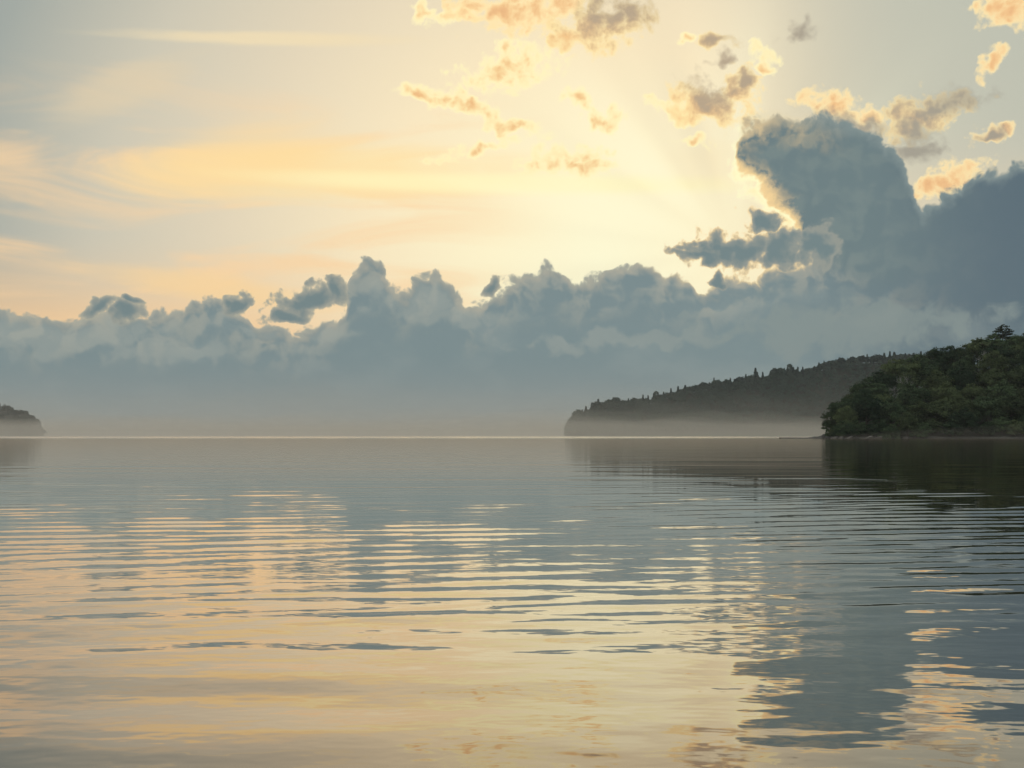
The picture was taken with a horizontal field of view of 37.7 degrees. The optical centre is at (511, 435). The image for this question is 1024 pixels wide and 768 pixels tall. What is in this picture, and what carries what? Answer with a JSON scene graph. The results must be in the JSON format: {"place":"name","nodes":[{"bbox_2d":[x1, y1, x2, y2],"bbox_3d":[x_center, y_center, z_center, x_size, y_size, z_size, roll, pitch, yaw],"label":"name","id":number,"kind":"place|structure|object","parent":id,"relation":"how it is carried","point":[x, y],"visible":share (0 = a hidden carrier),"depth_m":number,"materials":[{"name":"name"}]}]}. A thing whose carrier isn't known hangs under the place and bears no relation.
{"place":"outdoors","nodes":[
{"label":"outdoors","id":0,"kind":"place"},
{"bbox_2d":[0,409,44,435],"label":"headland","id":1,"kind":"structure","parent":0,"point":[5,430],"depth_m":2791.52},
{"bbox_2d":[0,404,47,433],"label":"headland forest","id":2,"kind":"object","parent":1,"relation":"on","point":[18,417],"visible":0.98,"depth_m":2831.62,"materials":[{"name":"grey plant"}]},
{"bbox_2d":[0,436,1023,767],"bbox_3d":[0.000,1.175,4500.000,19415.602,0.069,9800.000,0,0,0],"label":"water","id":3,"kind":"structure","parent":0,"point":[484,602],"depth_m":10.33,"materials":[{"name":"grey liquid"}]},
{"bbox_2d":[0,0,1023,435],"label":"sky","id":4,"kind":"structure","parent":0,"point":[218,217],"materials":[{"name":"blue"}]},
{"bbox_2d":[565,362,978,435],"bbox_3d":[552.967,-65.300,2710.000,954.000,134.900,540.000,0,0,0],"label":"ridge","id":5,"kind":"structure","parent":0,"point":[768,426],"depth_m":2521.37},
{"bbox_2d":[572,409,583,416],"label":"ridge tree","id":6,"kind":"object","parent":5,"relation":"on","point":[578,411],"visible":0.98,"depth_m":2644.20,"materials":[{"name":"grey plant"}]},
{"bbox_2d":[590,401,600,406],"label":"ridge tree","id":7,"kind":"object","parent":5,"relation":"on","point":[595,403],"visible":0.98,"depth_m":2643.81,"materials":[{"name":"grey plant"}]},
{"bbox_2d":[604,399,614,406],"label":"ridge tree","id":8,"kind":"object","parent":5,"relation":"on","point":[608,402],"visible":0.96,"depth_m":2642.11,"materials":[{"name":"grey plant"}]},
{"bbox_2d":[611,397,620,402],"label":"ridge tree","id":9,"kind":"object","parent":5,"relation":"on","point":[616,399],"visible":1,"depth_m":2644.47,"materials":[{"name":"grey plant"}]},
{"bbox_2d":[654,391,658,400],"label":"column tree","id":10,"kind":"object","parent":5,"relation":"on","point":[656,393],"visible":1,"depth_m":2647.29,"materials":[{"name":"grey plant"}]},
{"bbox_2d":[690,385,700,390],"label":"ridge tree","id":11,"kind":"object","parent":5,"relation":"on","point":[695,386],"visible":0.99,"depth_m":2644.15,"materials":[{"name":"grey plant"}]},
{"bbox_2d":[699,382,708,387],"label":"ridge tree","id":12,"kind":"object","parent":5,"relation":"on","point":[702,384],"visible":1,"depth_m":2645.42,"materials":[{"name":"grey plant"}]},
{"bbox_2d":[711,379,722,386],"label":"ridge tree","id":13,"kind":"object","parent":5,"relation":"on","point":[718,381],"visible":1,"depth_m":2644.13,"materials":[{"name":"grey plant"}]},
{"bbox_2d":[722,379,731,385],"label":"ridge tree","id":14,"kind":"object","parent":5,"relation":"on","point":[726,381],"visible":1,"depth_m":2644.73,"materials":[{"name":"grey plant"}]},
{"bbox_2d":[735,376,744,382],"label":"ridge tree","id":15,"kind":"object","parent":5,"relation":"on","point":[737,379],"visible":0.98,"depth_m":2644.19,"materials":[{"name":"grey plant"}]},
{"bbox_2d":[746,374,755,381],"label":"ridge tree","id":16,"kind":"object","parent":5,"relation":"on","point":[749,377],"visible":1,"depth_m":2645.55,"materials":[{"name":"grey plant"}]},
{"bbox_2d":[752,368,759,381],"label":"conifer tree","id":17,"kind":"object","parent":5,"relation":"on","point":[755,374],"visible":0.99,"depth_m":2647.89,"materials":[{"name":"grey plant"}]},
{"bbox_2d":[563,353,980,435],"bbox_3d":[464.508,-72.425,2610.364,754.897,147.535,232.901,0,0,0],"label":"ridge forest","id":18,"kind":"object","parent":5,"relation":"on","point":[581,423],"visible":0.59,"depth_m":2574.81,"materials":[{"name":"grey plant"}]},
{"bbox_2d":[770,368,777,374],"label":"ridge tree","id":19,"kind":"object","parent":5,"relation":"on","point":[775,370],"visible":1,"depth_m":2644.16,"materials":[{"name":"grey plant"}]},
{"bbox_2d":[776,368,786,374],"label":"ridge tree","id":20,"kind":"object","parent":5,"relation":"on","point":[780,371],"visible":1,"depth_m":2641.97,"materials":[{"name":"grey plant"}]},
{"bbox_2d":[786,364,792,373],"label":"column tree","id":21,"kind":"object","parent":5,"relation":"on","point":[789,367],"visible":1,"depth_m":2647.12,"materials":[{"name":"grey plant"}]},
{"bbox_2d":[791,369,799,375],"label":"ridge tree","id":22,"kind":"object","parent":5,"relation":"on","point":[794,371],"visible":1,"depth_m":2645.61,"materials":[{"name":"grey plant"}]},
{"bbox_2d":[820,362,832,369],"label":"ridge tree","id":23,"kind":"object","parent":5,"relation":"on","point":[824,364],"visible":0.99,"depth_m":2642.91,"materials":[{"name":"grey plant"}]},
{"bbox_2d":[826,360,837,366],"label":"ridge tree","id":24,"kind":"object","parent":5,"relation":"on","point":[832,362],"visible":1,"depth_m":2644.11,"materials":[{"name":"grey plant"}]},
{"bbox_2d":[837,357,845,363],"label":"ridge tree","id":25,"kind":"object","parent":5,"relation":"on","point":[841,359],"visible":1,"depth_m":2646.34,"materials":[{"name":"grey plant"}]},
{"bbox_2d":[849,356,857,362],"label":"ridge tree","id":26,"kind":"object","parent":5,"relation":"on","point":[853,358],"visible":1,"depth_m":2645.21,"materials":[{"name":"grey plant"}]},
{"bbox_2d":[851,357,861,364],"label":"ridge tree","id":27,"kind":"object","parent":5,"relation":"on","point":[857,361],"visible":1,"depth_m":2642.56,"materials":[{"name":"grey plant"}]},
{"bbox_2d":[858,355,868,361],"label":"ridge tree","id":28,"kind":"object","parent":5,"relation":"on","point":[862,358],"visible":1,"depth_m":2643.83,"materials":[{"name":"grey plant"}]},
{"bbox_2d":[869,354,885,362],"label":"ridge tree","id":29,"kind":"object","parent":5,"relation":"on","point":[878,357],"visible":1,"depth_m":2642.48,"materials":[{"name":"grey plant"}]},
{"bbox_2d":[779,436,1023,438],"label":"shore","id":30,"kind":"structure","parent":0,"point":[901,437],"depth_m":567.92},
{"bbox_2d":[877,424,900,438],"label":"broadleaf tree","id":31,"kind":"object","parent":30,"relation":"on","point":[895,434],"visible":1,"depth_m":566.95,"materials":[{"name":"green plant"}]},
{"bbox_2d":[817,368,1023,437],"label":"headland","id":32,"kind":"structure","parent":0,"point":[967,433],"depth_m":574.97,"materials":[{"name":"green plant"}]},
{"bbox_2d":[821,424,830,431],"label":"broadleaf tree","id":33,"kind":"object","parent":32,"relation":"on","point":[826,428],"visible":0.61,"depth_m":611.49,"materials":[{"name":"green plant"}]},
{"bbox_2d":[820,406,845,426],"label":"broadleaf tree","id":34,"kind":"object","parent":32,"relation":"on","point":[831,421],"visible":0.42,"depth_m":610.46,"materials":[{"name":"green plant"}]},
{"bbox_2d":[831,428,842,436],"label":"broadleaf tree","id":35,"kind":"object","parent":32,"relation":"on","point":[834,433],"visible":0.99,"depth_m":571.36,"materials":[{"name":"green plant"}]},
{"bbox_2d":[828,397,849,412],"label":"broadleaf tree","id":36,"kind":"object","parent":32,"relation":"on","point":[840,404],"visible":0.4,"depth_m":612.07,"materials":[{"name":"green plant"}]},
{"bbox_2d":[831,420,856,436],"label":"broadleaf tree","id":37,"kind":"object","parent":32,"relation":"on","point":[847,427],"visible":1,"depth_m":570.34,"materials":[{"name":"green plant"}]},
{"bbox_2d":[832,405,858,425],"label":"broadleaf tree","id":38,"kind":"object","parent":32,"relation":"on","point":[847,411],"visible":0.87,"depth_m":583.98,"materials":[{"name":"green plant"}]},
{"bbox_2d":[842,389,859,401],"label":"broadleaf tree","id":39,"kind":"object","parent":32,"relation":"on","point":[848,396],"visible":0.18,"depth_m":623.55,"materials":[{"name":"green plant"}]},
{"bbox_2d":[848,393,860,422],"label":"broadleaf tree","id":40,"kind":"object","parent":32,"relation":"on","point":[852,403],"visible":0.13,"depth_m":602.48,"materials":[{"name":"green plant"}]},
{"bbox_2d":[849,421,869,435],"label":"broadleaf tree","id":41,"kind":"object","parent":32,"relation":"on","point":[858,428],"visible":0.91,"depth_m":571.60,"materials":[{"name":"green plant"}]},
{"bbox_2d":[849,376,878,394],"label":"broadleaf tree","id":42,"kind":"object","parent":32,"relation":"on","point":[859,386],"visible":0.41,"depth_m":624.77,"materials":[{"name":"green plant"}]},
{"bbox_2d":[852,389,884,428],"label":"broadleaf tree","id":43,"kind":"object","parent":32,"relation":"on","point":[866,403],"visible":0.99,"depth_m":584.53,"materials":[{"name":"green plant"}]},
{"bbox_2d":[864,420,888,435],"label":"broadleaf tree","id":44,"kind":"object","parent":32,"relation":"on","point":[876,429],"visible":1,"depth_m":570.80,"materials":[{"name":"green plant"}]},
{"bbox_2d":[864,382,894,398],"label":"broadleaf tree","id":45,"kind":"object","parent":32,"relation":"on","point":[881,388],"visible":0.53,"depth_m":616.30,"materials":[{"name":"green plant"}]},
{"bbox_2d":[868,369,898,394],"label":"broadleaf tree","id":46,"kind":"object","parent":32,"relation":"on","point":[888,380],"visible":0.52,"depth_m":636.21,"materials":[{"name":"green plant"}]},
{"bbox_2d":[874,393,906,414],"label":"broadleaf tree","id":47,"kind":"object","parent":32,"relation":"on","point":[881,397],"visible":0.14,"depth_m":599.01,"materials":[{"name":"green plant"}]},
{"bbox_2d":[874,396,907,423],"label":"broadleaf tree","id":48,"kind":"object","parent":32,"relation":"on","point":[890,410],"visible":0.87,"depth_m":583.80,"materials":[{"name":"green plant"}]},
{"bbox_2d":[878,358,922,384],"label":"broadleaf tree","id":49,"kind":"object","parent":32,"relation":"on","point":[890,368],"visible":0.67,"depth_m":643.98,"materials":[{"name":"green plant"}]},
{"bbox_2d":[894,377,913,403],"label":"broadleaf tree","id":50,"kind":"object","parent":32,"relation":"on","point":[900,386],"visible":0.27,"depth_m":622.12,"materials":[{"name":"green plant"}]},
{"bbox_2d":[897,375,911,384],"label":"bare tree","id":51,"kind":"object","parent":32,"relation":"on","point":[903,381],"visible":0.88,"depth_m":622.15,"materials":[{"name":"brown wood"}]},
{"bbox_2d":[893,366,919,392],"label":"broadleaf tree","id":52,"kind":"object","parent":32,"relation":"on","point":[907,378],"visible":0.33,"depth_m":641.98,"materials":[{"name":"green plant"}]},
{"bbox_2d":[897,382,930,405],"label":"broadleaf tree","id":53,"kind":"object","parent":32,"relation":"on","point":[910,394],"visible":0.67,"depth_m":599.32,"materials":[{"name":"green plant"}]},
{"bbox_2d":[904,353,928,386],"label":"broadleaf tree","id":54,"kind":"object","parent":32,"relation":"on","point":[915,357],"visible":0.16,"depth_m":664.52,"materials":[{"name":"green plant"}]},
{"bbox_2d":[902,399,932,423],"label":"broadleaf tree","id":55,"kind":"object","parent":32,"relation":"on","point":[911,408],"visible":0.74,"depth_m":583.55,"materials":[{"name":"green plant"}]},
{"bbox_2d":[908,422,934,436],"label":"broadleaf tree","id":56,"kind":"object","parent":32,"relation":"on","point":[922,430],"visible":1,"depth_m":567.23,"materials":[{"name":"green plant"}]},
{"bbox_2d":[914,359,944,384],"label":"broadleaf tree","id":57,"kind":"object","parent":32,"relation":"on","point":[927,369],"visible":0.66,"depth_m":644.06,"materials":[{"name":"green plant"}]},
{"bbox_2d":[921,348,937,359],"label":"broadleaf tree","id":58,"kind":"object","parent":32,"relation":"on","point":[925,356],"visible":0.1,"depth_m":676.73,"materials":[{"name":"green plant"}]},
{"bbox_2d":[915,400,954,424],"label":"broadleaf tree","id":59,"kind":"object","parent":32,"relation":"on","point":[935,410],"visible":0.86,"depth_m":580.77,"materials":[{"name":"green plant"}]},
{"bbox_2d":[918,369,957,396],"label":"broadleaf tree","id":60,"kind":"object","parent":32,"relation":"on","point":[934,381],"visible":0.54,"depth_m":621.15,"materials":[{"name":"green plant"}]},
{"bbox_2d":[931,356,951,377],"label":"broadleaf tree","id":61,"kind":"object","parent":32,"relation":"on","point":[942,362],"visible":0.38,"depth_m":663.64,"materials":[{"name":"green plant"}]},
{"bbox_2d":[924,345,968,369],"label":"broadleaf tree","id":62,"kind":"object","parent":32,"relation":"on","point":[947,353],"visible":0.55,"depth_m":669.39,"materials":[{"name":"green plant"}]},
{"bbox_2d":[928,381,965,411],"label":"broadleaf tree","id":63,"kind":"object","parent":32,"relation":"on","point":[948,392],"visible":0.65,"depth_m":601.06,"materials":[{"name":"green plant"}]},
{"bbox_2d":[939,419,962,435],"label":"broadleaf tree","id":64,"kind":"object","parent":32,"relation":"on","point":[949,427],"visible":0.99,"depth_m":569.12,"materials":[{"name":"green plant"}]},
{"bbox_2d":[944,366,977,390],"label":"broadleaf tree","id":65,"kind":"object","parent":32,"relation":"on","point":[964,378],"visible":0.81,"depth_m":621.03,"materials":[{"name":"green plant"}]},
{"bbox_2d":[946,396,975,415],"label":"broadleaf tree","id":66,"kind":"object","parent":32,"relation":"on","point":[958,403],"visible":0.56,"depth_m":583.61,"materials":[{"name":"green plant"}]},
{"bbox_2d":[946,358,975,376],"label":"broadleaf tree","id":67,"kind":"object","parent":32,"relation":"on","point":[961,363],"visible":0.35,"depth_m":642.15,"materials":[{"name":"green plant"}]},
{"bbox_2d":[948,347,976,365],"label":"broadleaf tree","id":68,"kind":"object","parent":32,"relation":"on","point":[965,351],"visible":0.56,"depth_m":668.18,"materials":[{"name":"green plant"}]},
{"bbox_2d":[949,407,980,434],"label":"broadleaf tree","id":69,"kind":"object","parent":32,"relation":"on","point":[967,419],"visible":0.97,"depth_m":570.13,"materials":[{"name":"green plant"}]},
{"bbox_2d":[953,353,979,371],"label":"broadleaf tree","id":70,"kind":"object","parent":32,"relation":"on","point":[970,362],"visible":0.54,"depth_m":666.57,"materials":[{"name":"green plant"}]},
{"bbox_2d":[960,383,985,409],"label":"broadleaf tree","id":71,"kind":"object","parent":32,"relation":"on","point":[971,391],"visible":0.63,"depth_m":601.76,"materials":[{"name":"green plant"}]},
{"bbox_2d":[960,337,990,369],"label":"broadleaf tree","id":72,"kind":"object","parent":32,"relation":"on","point":[975,346],"visible":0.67,"depth_m":672.46,"materials":[{"name":"green plant"}]},
{"bbox_2d":[968,395,1013,420],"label":"broadleaf tree","id":73,"kind":"object","parent":32,"relation":"on","point":[983,405],"visible":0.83,"depth_m":582.50,"materials":[{"name":"green plant"}]},
{"bbox_2d":[973,332,1011,359],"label":"broadleaf tree","id":74,"kind":"object","parent":32,"relation":"on","point":[998,342],"visible":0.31,"depth_m":678.14,"materials":[{"name":"green plant"}]},
{"bbox_2d":[975,349,1010,373],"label":"broadleaf tree","id":75,"kind":"object","parent":32,"relation":"on","point":[993,360],"visible":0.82,"depth_m":641.93,"materials":[{"name":"green plant"}]},
{"bbox_2d":[975,369,1016,394],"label":"broadleaf tree","id":76,"kind":"object","parent":32,"relation":"on","point":[990,379],"visible":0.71,"depth_m":621.52,"materials":[{"name":"green plant"}]},
{"bbox_2d":[974,345,1017,369],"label":"broadleaf tree","id":77,"kind":"object","parent":32,"relation":"on","point":[1006,353],"visible":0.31,"depth_m":663.15,"materials":[{"name":"green plant"}]},
{"bbox_2d":[983,379,1017,411],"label":"broadleaf tree","id":78,"kind":"object","parent":32,"relation":"on","point":[996,392],"visible":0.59,"depth_m":598.66,"materials":[{"name":"green plant"}]},
{"bbox_2d":[988,416,1012,433],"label":"broadleaf tree","id":79,"kind":"object","parent":32,"relation":"on","point":[1003,424],"visible":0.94,"depth_m":571.58,"materials":[{"name":"green plant"}]},
{"bbox_2d":[992,324,1014,338],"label":"pine tree","id":80,"kind":"object","parent":32,"relation":"on","point":[1003,335],"visible":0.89,"depth_m":692.72,"materials":[{"name":"green plant"}]},
{"bbox_2d":[990,394,1023,420],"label":"broadleaf tree","id":81,"kind":"object","parent":32,"relation":"on","point":[1008,405],"visible":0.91,"depth_m":580.01,"materials":[{"name":"green plant"}]},
{"bbox_2d":[1002,334,1022,353],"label":"broadleaf tree","id":82,"kind":"object","parent":32,"relation":"on","point":[1010,341],"visible":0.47,"depth_m":686.00,"materials":[{"name":"green plant"}]},
{"bbox_2d":[1005,349,1023,370],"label":"broadleaf tree","id":83,"kind":"object","parent":32,"relation":"on","point":[1017,363],"visible":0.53,"depth_m":643.60,"materials":[{"name":"green plant"}]},
{"bbox_2d":[1005,419,1023,435],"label":"broadleaf tree","id":84,"kind":"object","parent":32,"relation":"on","point":[1014,425],"visible":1,"depth_m":568.58,"materials":[{"name":"green plant"}]},
{"bbox_2d":[1008,342,1023,357],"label":"broadleaf tree","id":85,"kind":"object","parent":32,"relation":"on","point":[1018,346],"visible":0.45,"depth_m":664.92,"materials":[{"name":"green plant"}]},
{"bbox_2d":[1012,333,1023,345],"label":"broadleaf tree","id":86,"kind":"object","parent":32,"relation":"on","point":[1020,339],"visible":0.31,"depth_m":682.86,"materials":[{"name":"green plant"}]},
{"bbox_2d":[1016,413,1023,429],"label":"broadleaf tree","id":87,"kind":"object","parent":32,"relation":"on","point":[1021,418],"visible":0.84,"depth_m":569.63,"materials":[{"name":"green plant"}]}
]}

